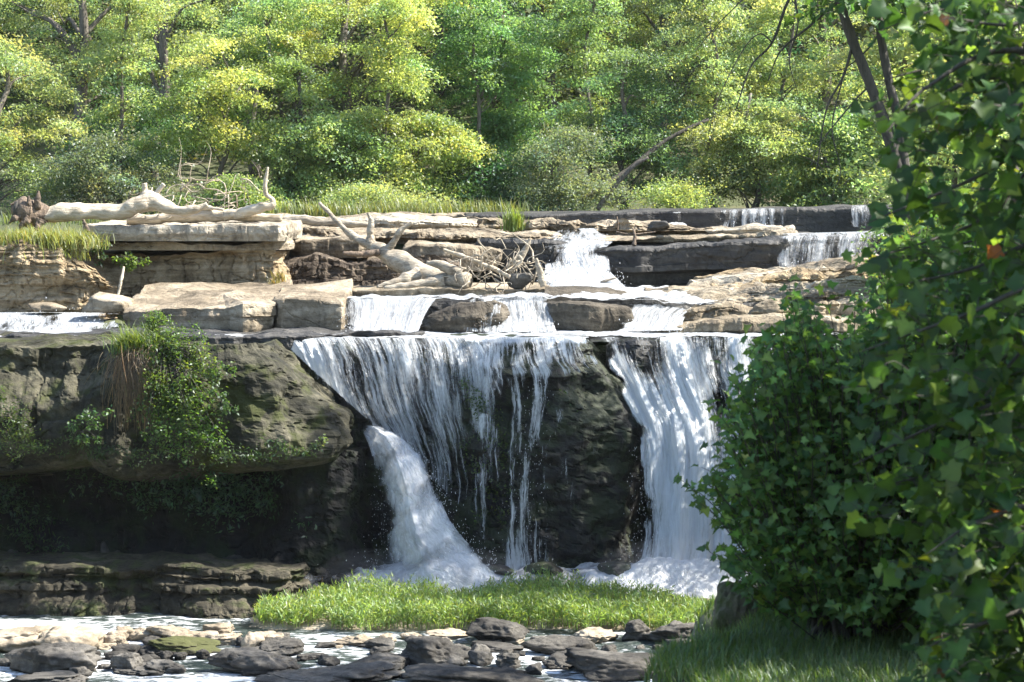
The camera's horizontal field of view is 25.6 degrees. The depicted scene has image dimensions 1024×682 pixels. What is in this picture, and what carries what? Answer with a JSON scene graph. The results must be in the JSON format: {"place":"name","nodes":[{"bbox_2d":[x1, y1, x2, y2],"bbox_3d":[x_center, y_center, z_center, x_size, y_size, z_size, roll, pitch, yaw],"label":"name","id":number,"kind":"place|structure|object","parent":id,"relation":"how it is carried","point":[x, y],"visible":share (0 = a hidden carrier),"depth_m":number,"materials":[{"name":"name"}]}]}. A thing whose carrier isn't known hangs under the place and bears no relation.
{"place":"outdoors","nodes":[
{"label":"outdoors","id":0,"kind":"place"},
{"bbox_2d":[0,328,353,481],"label":"mossy cliff","id":1,"kind":"structure","parent":0,"point":[274,389],"depth_m":52.69,"materials":[{"name":"stone"}]},
{"bbox_2d":[0,309,118,332],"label":"cascade","id":2,"kind":"object","parent":1,"relation":"on","point":[68,322],"visible":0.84,"depth_m":58.95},
{"bbox_2d":[0,467,142,554],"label":"fern","id":3,"kind":"object","parent":1,"relation":"attached to","point":[22,534],"visible":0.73,"depth_m":53.72,"materials":[{"name":"green plant"}]},
{"bbox_2d":[84,322,168,439],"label":"hanging grass","id":4,"kind":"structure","parent":1,"relation":"hanging from","point":[127,370],"depth_m":51.92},
{"bbox_2d":[11,432,328,470],"bbox_3d":[-7.866,2.533,51.974,7.260,0.916,0.845,0,4,0],"label":"fern","id":5,"kind":"object","parent":1,"relation":"attached to","point":[221,456],"visible":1,"depth_m":51.94,"materials":[{"name":"green plant"}]},
{"bbox_2d":[115,311,236,488],"bbox_3d":[-7.789,1.362,51.938,2.939,4.060,1.702,0,4,0],"label":"cliff shrub","id":6,"kind":"object","parent":1,"relation":"on","point":[172,351],"visible":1,"depth_m":51.78,"materials":[{"name":"green plant"}]},
{"bbox_2d":[0,326,424,358],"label":"lip ledge","id":7,"kind":"object","parent":1,"relation":"on","point":[286,337],"visible":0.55,"depth_m":55.95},
{"bbox_2d":[117,462,316,537],"bbox_3d":[-7.141,3.299,53.452,5.050,2.789,1.642,0,4,0],"label":"fern","id":8,"kind":"object","parent":1,"relation":"attached to","point":[201,495],"visible":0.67,"depth_m":53.49,"materials":[{"name":"green plant"}]},
{"bbox_2d":[0,446,378,592],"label":"recess wall","id":9,"kind":"structure","parent":0,"point":[331,499],"depth_m":54.25,"materials":[{"name":"stone"}]},
{"bbox_2d":[0,612,674,681],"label":"stream water","id":10,"kind":"structure","parent":0,"point":[198,670],"depth_m":48.46,"materials":[{"name":"grey liquid"}]},
{"bbox_2d":[3,642,101,673],"bbox_3d":[-9.386,6.527,45.686,2.112,0.841,1.028,1,4,15],"label":"river stone","id":11,"kind":"object","parent":10,"relation":"on","point":[44,657],"visible":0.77,"depth_m":45.41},
{"bbox_2d":[207,647,302,675],"bbox_3d":[-5.147,6.570,45.712,2.013,0.592,1.026,-1,4,-18],"label":"river stone","id":12,"kind":"object","parent":10,"relation":"on","point":[244,661],"visible":0.91,"depth_m":45.48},
{"bbox_2d":[297,661,404,681],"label":"river stone","id":13,"kind":"object","parent":10,"relation":"on","point":[370,671],"visible":0.94,"depth_m":44.89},
{"bbox_2d":[401,635,465,664],"bbox_3d":[-1.624,6.463,46.464,1.277,0.776,1.115,-2,4,-22],"label":"river stone","id":14,"kind":"object","parent":10,"relation":"on","point":[427,650],"visible":0.74,"depth_m":46.15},
{"bbox_2d":[401,663,544,681],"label":"river stone","id":15,"kind":"object","parent":10,"relation":"on","point":[433,672],"visible":0.99,"depth_m":44.35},
{"bbox_2d":[466,617,529,641],"bbox_3d":[-0.271,6.299,48.824,1.231,0.626,1.081,1,4,17],"label":"river stone","id":16,"kind":"object","parent":10,"relation":"on","point":[487,629],"visible":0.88,"depth_m":48.48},
{"bbox_2d":[349,557,749,599],"bbox_3d":[1.900,5.721,53.513,14.200,1.153,2.800,0,4,0],"label":"foam","id":17,"kind":"object","parent":10,"relation":"on","point":[646,571],"visible":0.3,"depth_m":53.24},
{"bbox_2d":[564,647,669,681],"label":"river stone","id":18,"kind":"object","parent":10,"relation":"on","point":[593,665],"visible":0.75,"depth_m":44.88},
{"bbox_2d":[0,329,848,338],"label":"shelf water","id":19,"kind":"structure","parent":0,"point":[569,333],"depth_m":56.58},
{"bbox_2d":[0,0,945,681],"bbox_3d":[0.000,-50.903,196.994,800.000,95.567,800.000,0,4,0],"label":"ground","id":20,"kind":"structure","parent":0,"point":[212,164],"depth_m":97.95,"materials":[{"name":"plant"}]},
{"bbox_2d":[0,32,96,212],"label":"broadleaf tree","id":21,"kind":"object","parent":20,"relation":"on","point":[11,134],"visible":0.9,"depth_m":80.57,"materials":[{"name":"green plant"}]},
{"bbox_2d":[0,239,131,320],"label":"rock outcrop","id":22,"kind":"object","parent":20,"relation":"on","point":[72,284],"visible":0.76,"depth_m":61.15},
{"bbox_2d":[0,224,114,263],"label":"grass tuft","id":23,"kind":"object","parent":22,"relation":"on","point":[65,241],"visible":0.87,"depth_m":61.32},
{"bbox_2d":[8,183,207,232],"bbox_3d":[-11.112,-3.690,62.232,5.434,1.375,1.117,0,4,0],"label":"fallen log","id":24,"kind":"object","parent":22,"relation":"on","point":[27,210],"visible":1,"depth_m":62.19,"materials":[{"name":"brown wood"}]},
{"bbox_2d":[0,0,170,198],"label":"broadleaf tree","id":25,"kind":"object","parent":20,"relation":"on","point":[83,32],"visible":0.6,"depth_m":90.50,"materials":[{"name":"green plant"}]},
{"bbox_2d":[7,124,195,211],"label":"shrub","id":26,"kind":"object","parent":20,"relation":"on","point":[121,185],"visible":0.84,"depth_m":79.33,"materials":[{"name":"green plant"}]},
{"bbox_2d":[66,0,185,203],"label":"broadleaf tree","id":27,"kind":"object","parent":20,"relation":"on","point":[145,8],"visible":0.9,"depth_m":81.89,"materials":[{"name":"green plant"}]},
{"bbox_2d":[41,82,218,189],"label":"shrub","id":28,"kind":"object","parent":20,"relation":"on","point":[142,125],"visible":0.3,"depth_m":85.30,"materials":[{"name":"green plant"}]},
{"bbox_2d":[57,0,260,194],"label":"broadleaf tree","id":29,"kind":"object","parent":20,"relation":"on","point":[162,40],"visible":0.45,"depth_m":88.31,"materials":[{"name":"green plant"}]},
{"bbox_2d":[0,550,318,618],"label":"rock ledge","id":30,"kind":"object","parent":20,"relation":"on","point":[207,585],"visible":0.77,"depth_m":52.11,"materials":[{"name":"stone"}]},
{"bbox_2d":[69,249,290,297],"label":"rock wall","id":31,"kind":"structure","parent":20,"relation":"on","point":[207,266],"depth_m":63.19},
{"bbox_2d":[100,236,303,250],"bbox_3d":[-9.067,-2.845,65.133,5.776,0.315,5.201,0,4,0],"label":"rock slab","id":32,"kind":"object","parent":31,"relation":"on","point":[209,245],"visible":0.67,"depth_m":62.75,"materials":[{"name":"beige stone"}]},
{"bbox_2d":[82,219,302,240],"bbox_3d":[-9.154,-3.217,64.740,5.940,0.577,5.342,0,4,0],"label":"rock slab","id":33,"kind":"object","parent":32,"relation":"on","point":[283,230],"visible":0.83,"depth_m":62.25,"materials":[{"name":"stone"}]},
{"bbox_2d":[126,205,282,224],"bbox_3d":[-8.638,-3.522,63.328,4.405,0.586,0.410,0,4,5],"label":"fallen log","id":34,"kind":"object","parent":33,"relation":"on","point":[209,213],"visible":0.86,"depth_m":63.20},
{"bbox_2d":[123,279,292,331],"bbox_3d":[-8.100,-0.860,59.818,4.358,1.377,5.197,0,4,0],"label":"rock block","id":35,"kind":"object","parent":20,"relation":"on","point":[247,307],"visible":0.73,"depth_m":58.27,"materials":[{"name":"beige stone"}]},
{"bbox_2d":[141,168,299,212],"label":"shrub","id":36,"kind":"object","parent":20,"relation":"on","point":[254,195],"visible":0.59,"depth_m":79.41,"materials":[{"name":"green plant"}]},
{"bbox_2d":[118,24,332,205],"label":"broadleaf tree","id":37,"kind":"object","parent":20,"relation":"on","point":[208,84],"visible":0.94,"depth_m":80.99,"materials":[{"name":"green plant"}]},
{"bbox_2d":[156,0,326,175],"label":"broadleaf tree","id":38,"kind":"object","parent":20,"relation":"on","point":[254,89],"visible":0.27,"depth_m":93.33,"materials":[{"name":"green plant"}]},
{"bbox_2d":[199,0,352,195],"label":"broadleaf tree","id":39,"kind":"object","parent":20,"relation":"on","point":[267,16],"visible":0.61,"depth_m":82.68,"materials":[{"name":"green plant"}]},
{"bbox_2d":[230,76,420,213],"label":"shrub","id":40,"kind":"object","parent":20,"relation":"on","point":[305,175],"visible":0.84,"depth_m":81.05,"materials":[{"name":"green plant"}]},
{"bbox_2d":[230,0,481,199],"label":"broadleaf tree","id":41,"kind":"object","parent":20,"relation":"on","point":[343,10],"visible":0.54,"depth_m":84.07,"materials":[{"name":"green plant"}]},
{"bbox_2d":[283,252,467,285],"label":"shale wall","id":42,"kind":"structure","parent":20,"relation":"on","point":[316,267],"depth_m":64.20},
{"bbox_2d":[289,232,375,257],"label":"rock slab","id":43,"kind":"object","parent":42,"relation":"on","point":[337,246],"visible":0.57,"depth_m":65.15,"materials":[{"name":"beige stone"}]},
{"bbox_2d":[403,239,502,270],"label":"rock slab","id":44,"kind":"object","parent":42,"relation":"on","point":[414,248],"visible":0.67,"depth_m":65.50,"materials":[{"name":"beige stone"}]},
{"bbox_2d":[277,211,476,217],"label":"top ledge","id":45,"kind":"object","parent":20,"relation":"on","point":[455,214],"visible":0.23,"depth_m":75.26,"materials":[{"name":"beige stone"}]},
{"bbox_2d":[255,193,538,216],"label":"grass tuft","id":46,"kind":"object","parent":45,"relation":"on","point":[311,210],"visible":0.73,"depth_m":77.21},
{"bbox_2d":[297,178,457,211],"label":"shrub","id":47,"kind":"object","parent":20,"relation":"on","point":[374,192],"visible":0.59,"depth_m":79.49,"materials":[{"name":"green plant"}]},
{"bbox_2d":[324,0,453,201],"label":"broadleaf tree","id":48,"kind":"object","parent":20,"relation":"on","point":[389,47],"visible":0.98,"depth_m":80.98,"materials":[{"name":"green plant"}]},
{"bbox_2d":[334,104,503,206],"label":"shrub","id":49,"kind":"object","parent":20,"relation":"on","point":[433,148],"visible":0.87,"depth_m":81.69,"materials":[{"name":"plant"}]},
{"bbox_2d":[400,0,538,176],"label":"broadleaf tree","id":50,"kind":"object","parent":20,"relation":"on","point":[445,92],"visible":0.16,"depth_m":92.16,"materials":[{"name":"green plant"}]},
{"bbox_2d":[419,0,539,186],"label":"broadleaf tree","id":51,"kind":"object","parent":20,"relation":"on","point":[467,36],"visible":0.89,"depth_m":83.36,"materials":[{"name":"green plant"}]},
{"bbox_2d":[249,595,712,631],"bbox_3d":[-0.350,6.348,51.651,13.700,0.616,5.000,0,4,0],"label":"gravel bar","id":52,"kind":"object","parent":20,"relation":"on","point":[317,625],"visible":0.05,"depth_m":50.13,"materials":[{"name":"stone"}]},
{"bbox_2d":[252,566,714,630],"bbox_3d":[-0.524,5.778,50.946,10.783,0.980,3.531,0,4,0],"label":"reed bed","id":53,"kind":"object","parent":52,"relation":"on","point":[559,600],"visible":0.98,"depth_m":50.28,"materials":[{"name":"green plant"}]},
{"bbox_2d":[415,143,568,211],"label":"broadleaf tree","id":54,"kind":"object","parent":20,"relation":"on","point":[488,191],"visible":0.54,"depth_m":82.20,"materials":[{"name":"plant"}]},
{"bbox_2d":[351,553,652,593],"bbox_3d":[0.931,5.851,55.030,13.665,1.238,4.894,0,4,0],"label":"rock ledge","id":55,"kind":"object","parent":20,"relation":"on","point":[378,562],"visible":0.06,"depth_m":55.84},
{"bbox_2d":[308,337,468,561],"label":"rock wall","id":56,"kind":"structure","parent":55,"relation":"on","point":[353,363],"depth_m":55.82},
{"bbox_2d":[341,295,439,332],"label":"cascade","id":57,"kind":"object","parent":56,"relation":"on","point":[391,312],"visible":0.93,"depth_m":58.10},
{"bbox_2d":[346,426,534,590],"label":"waterfall","id":58,"kind":"structure","parent":55,"relation":"on","point":[423,529],"depth_m":53.58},
{"bbox_2d":[418,333,646,572],"bbox_3d":[0.601,2.722,56.547,6.180,5.875,5.180,0,4,0],"label":"rock buttress","id":59,"kind":"object","parent":55,"relation":"on","point":[582,509],"visible":0.73,"depth_m":54.51,"materials":[{"name":"stone"}]},
{"bbox_2d":[291,337,505,505],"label":"waterfall","id":60,"kind":"structure","parent":59,"relation":"attached to","point":[309,353],"depth_m":54.84,"materials":[{"name":"liquid"}]},
{"bbox_2d":[459,372,577,530],"bbox_3d":[0.151,2.664,54.236,2.878,3.856,0.372,0,4,0],"label":"water spray","id":61,"kind":"object","parent":59,"relation":"attached to","point":[490,429],"visible":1,"depth_m":54.19,"materials":[{"name":"liquid"}]},
{"bbox_2d":[481,293,558,332],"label":"cascade","id":62,"kind":"object","parent":59,"relation":"on","point":[538,321],"visible":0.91,"depth_m":57.99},
{"bbox_2d":[465,337,596,570],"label":"waterfall","id":63,"kind":"structure","parent":59,"relation":"attached to","point":[542,358],"depth_m":54.01,"materials":[{"name":"liquid"}]},
{"bbox_2d":[597,336,772,590],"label":"waterfall","id":64,"kind":"structure","parent":55,"relation":"on","point":[673,418],"depth_m":54.62,"materials":[{"name":"liquid"}]},
{"bbox_2d":[430,0,587,175],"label":"broadleaf tree","id":65,"kind":"object","parent":20,"relation":"on","point":[510,124],"visible":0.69,"depth_m":84.73,"materials":[{"name":"green plant"}]},
{"bbox_2d":[0,0,1021,170],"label":"wood","id":66,"kind":"object","parent":20,"relation":"on","point":[532,10],"visible":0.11,"depth_m":98.38,"materials":[{"name":"green plant"}]},
{"bbox_2d":[475,238,567,283],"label":"rock slab","id":67,"kind":"object","parent":20,"relation":"on","point":[552,247],"visible":0.44,"depth_m":66.74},
{"bbox_2d":[302,224,566,243],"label":"rock slab","id":68,"kind":"object","parent":67,"relation":"on","point":[461,235],"visible":0.71,"depth_m":68.19,"materials":[{"name":"beige stone"}]},
{"bbox_2d":[335,212,477,228],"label":"rock slab","id":69,"kind":"object","parent":68,"relation":"on","point":[394,220],"visible":0.76,"depth_m":70.11,"materials":[{"name":"stone"}]},
{"bbox_2d":[467,216,726,235],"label":"rock slab","id":70,"kind":"object","parent":68,"relation":"on","point":[603,227],"visible":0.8,"depth_m":70.42,"materials":[{"name":"beige stone"}]},
{"bbox_2d":[474,0,659,182],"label":"broadleaf tree","id":71,"kind":"object","parent":20,"relation":"on","point":[552,76],"visible":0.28,"depth_m":91.21,"materials":[{"name":"green plant"}]},
{"bbox_2d":[493,119,645,210],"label":"shrub","id":72,"kind":"object","parent":20,"relation":"on","point":[559,193],"visible":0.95,"depth_m":79.87,"materials":[{"name":"green plant"}]},
{"bbox_2d":[346,296,815,326],"bbox_3d":[1.472,-0.735,61.800,15.477,1.259,6.573,0,4,0],"label":"step ledge","id":73,"kind":"object","parent":20,"relation":"on","point":[437,304],"visible":0.14,"depth_m":58.86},
{"bbox_2d":[273,278,352,329],"bbox_3d":[-5.254,-0.866,59.609,2.026,1.418,4.225,0,4,0],"label":"rock block","id":74,"kind":"object","parent":73,"relation":"on","point":[322,304],"visible":0.82,"depth_m":57.77,"materials":[{"name":"beige stone"}]},
{"bbox_2d":[352,282,548,299],"bbox_3d":[-1.829,-1.342,62.491,5.777,0.575,4.104,0,4,0],"label":"thin ledge","id":75,"kind":"object","parent":73,"relation":"on","point":[360,290],"visible":0.43,"depth_m":60.66,"materials":[{"name":"beige stone"}]},
{"bbox_2d":[318,202,472,288],"bbox_3d":[-3.460,-2.599,61.405,4.685,2.381,1.577,2,4,26],"label":"driftwood stump","id":76,"kind":"object","parent":75,"relation":"on","point":[411,270],"visible":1,"depth_m":61.35,"materials":[{"name":"brown wood"}]},
{"bbox_2d":[439,231,553,293],"bbox_3d":[-0.409,-1.874,61.122,3.414,2.309,1.630,0,4,0],"label":"twig pile","id":77,"kind":"object","parent":75,"relation":"on","point":[508,264],"visible":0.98,"depth_m":60.94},
{"bbox_2d":[540,228,627,286],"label":"waterfall","id":78,"kind":"structure","parent":75,"relation":"on","point":[577,269],"depth_m":65.57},
{"bbox_2d":[419,292,511,332],"bbox_3d":[-1.409,-0.650,59.102,2.980,1.157,3.777,0,4,0],"label":"rock block","id":79,"kind":"object","parent":73,"relation":"on","point":[459,317],"visible":0.48,"depth_m":57.45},
{"bbox_2d":[540,286,634,336],"bbox_3d":[1.971,-0.753,60.109,2.766,1.325,5.046,0,4,0],"label":"rock block","id":80,"kind":"object","parent":73,"relation":"on","point":[565,313],"visible":0.48,"depth_m":57.88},
{"bbox_2d":[524,0,645,210],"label":"broadleaf tree","id":81,"kind":"object","parent":20,"relation":"on","point":[586,26],"visible":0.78,"depth_m":83.67,"materials":[{"name":"green plant"}]},
{"bbox_2d":[540,45,734,209],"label":"broadleaf tree","id":82,"kind":"object","parent":20,"relation":"on","point":[637,144],"visible":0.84,"depth_m":82.40,"materials":[{"name":"green plant"}]},
{"bbox_2d":[617,172,730,208],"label":"shrub","id":83,"kind":"object","parent":20,"relation":"on","point":[679,199],"visible":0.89,"depth_m":80.08,"materials":[{"name":"green plant"}]},
{"bbox_2d":[555,0,793,188],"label":"broadleaf tree","id":84,"kind":"object","parent":20,"relation":"on","point":[662,7],"visible":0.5,"depth_m":89.69,"materials":[{"name":"green plant"}]},
{"bbox_2d":[641,0,760,207],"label":"broadleaf tree","id":85,"kind":"object","parent":20,"relation":"on","point":[712,22],"visible":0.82,"depth_m":82.85,"materials":[{"name":"green plant"}]},
{"bbox_2d":[464,204,959,233],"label":"top ledge","id":86,"kind":"object","parent":20,"relation":"on","point":[829,218],"visible":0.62,"depth_m":72.55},
{"bbox_2d":[587,332,851,554],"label":"rock wall","id":87,"kind":"structure","parent":20,"relation":"on","point":[601,343],"depth_m":56.49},
{"bbox_2d":[605,338,667,386],"bbox_3d":[3.115,0.547,56.642,1.571,1.302,1.869,0,4,0],"label":"rock nub","id":88,"kind":"object","parent":87,"relation":"attached to","point":[644,357],"visible":0.7,"depth_m":55.98},
{"bbox_2d":[711,580,757,634],"bbox_3d":[2.340,2.949,23.803,0.497,0.858,0.366,0,4,0],"label":"bank rock","id":89,"kind":"object","parent":20,"relation":"on","point":[728,606],"visible":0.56,"depth_m":23.65,"materials":[{"name":"stone"}]},
{"bbox_2d":[542,230,931,287],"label":"rock ledge","id":90,"kind":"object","parent":20,"relation":"on","point":[655,264],"depth_m":66.12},
{"bbox_2d":[585,228,797,242],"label":"rock slab","id":91,"kind":"object","parent":90,"relation":"on","point":[653,237],"visible":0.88,"depth_m":67.23,"materials":[{"name":"beige stone"}]},
{"bbox_2d":[673,92,831,207],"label":"broadleaf tree","id":92,"kind":"object","parent":20,"relation":"on","point":[740,173],"visible":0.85,"depth_m":81.67,"materials":[{"name":"green plant"}]},
{"bbox_2d":[656,312,876,337],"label":"flagstone slope","id":93,"kind":"structure","parent":20,"relation":"on","point":[732,323],"depth_m":57.31,"materials":[{"name":"beige stone"}]},
{"bbox_2d":[618,299,716,337],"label":"cascade","id":94,"kind":"object","parent":93,"relation":"on","point":[660,321],"visible":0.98,"depth_m":58.07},
{"bbox_2d":[644,278,888,320],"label":"flagstone slope","id":95,"kind":"structure","parent":93,"relation":"on","point":[696,312],"depth_m":58.53,"materials":[{"name":"beige stone"}]},
{"bbox_2d":[689,281,871,302],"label":"flagstone slope","id":96,"kind":"structure","parent":95,"relation":"on","point":[812,295],"depth_m":59.60,"materials":[{"name":"beige stone"}]},
{"bbox_2d":[686,268,867,296],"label":"flagstone slope","id":97,"kind":"structure","parent":96,"relation":"on","point":[847,282],"depth_m":60.64,"materials":[{"name":"stone"}]},
{"bbox_2d":[693,258,891,287],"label":"flagstone slope","id":98,"kind":"structure","parent":97,"relation":"on","point":[805,274],"depth_m":62.10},
{"bbox_2d":[719,0,861,205],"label":"broadleaf tree","id":99,"kind":"object","parent":20,"relation":"on","point":[767,19],"visible":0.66,"depth_m":83.87,"materials":[{"name":"green plant"}]},
{"bbox_2d":[717,0,901,163],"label":"broadleaf tree","id":100,"kind":"object","parent":20,"relation":"on","point":[822,49],"visible":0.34,"depth_m":91.12,"materials":[{"name":"green plant"}]},
{"bbox_2d":[750,104,893,206],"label":"bush","id":101,"kind":"object","parent":20,"relation":"on","point":[822,182],"visible":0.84,"depth_m":80.80,"materials":[{"name":"green plant"}]},
{"bbox_2d":[635,591,1023,681],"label":"bank grass","id":102,"kind":"structure","parent":20,"relation":"on","point":[866,659],"depth_m":21.25,"materials":[{"name":"plant"}]},
{"bbox_2d":[695,0,996,239],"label":"leaning tree","id":103,"kind":"object","parent":20,"relation":"on","point":[844,9],"visible":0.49,"depth_m":37.72,"materials":[{"name":"brown plant"}]},
{"bbox_2d":[673,273,1023,645],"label":"maple shrub","id":104,"kind":"object","parent":20,"relation":"on","point":[804,557],"visible":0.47,"depth_m":21.17,"materials":[{"name":"green plant"}]},
{"bbox_2d":[817,2,989,172],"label":"broadleaf tree","id":105,"kind":"object","parent":20,"relation":"on","point":[893,49],"visible":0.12,"depth_m":82.96,"materials":[{"name":"green plant"}]},
{"bbox_2d":[817,0,1023,203],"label":"broadleaf tree","id":106,"kind":"object","parent":20,"relation":"on","point":[905,47],"visible":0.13,"depth_m":44.86,"materials":[{"name":"green plant"}]},
{"bbox_2d":[822,0,1023,681],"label":"plane tree","id":107,"kind":"object","parent":20,"relation":"on","point":[992,610],"visible":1,"depth_m":14.12,"materials":[{"name":"green plant"}]},
{"bbox_2d":[843,168,1018,351],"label":"leaves","id":108,"kind":"object","parent":20,"relation":"on","point":[880,288],"visible":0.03,"depth_m":26.13,"materials":[{"name":"green plant"}]},
{"bbox_2d":[841,143,1023,545],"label":"leaves","id":109,"kind":"object","parent":20,"relation":"on","point":[965,263],"visible":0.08,"depth_m":22.79,"materials":[{"name":"green plant"}]},
{"bbox_2d":[856,2,1022,228],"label":"broadleaf tree","id":110,"kind":"object","parent":20,"relation":"on","point":[954,176],"visible":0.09,"depth_m":51.58,"materials":[{"name":"green plant"}]},
{"bbox_2d":[348,284,713,304],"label":"shelf water","id":111,"kind":"structure","parent":0,"point":[634,292],"depth_m":60.17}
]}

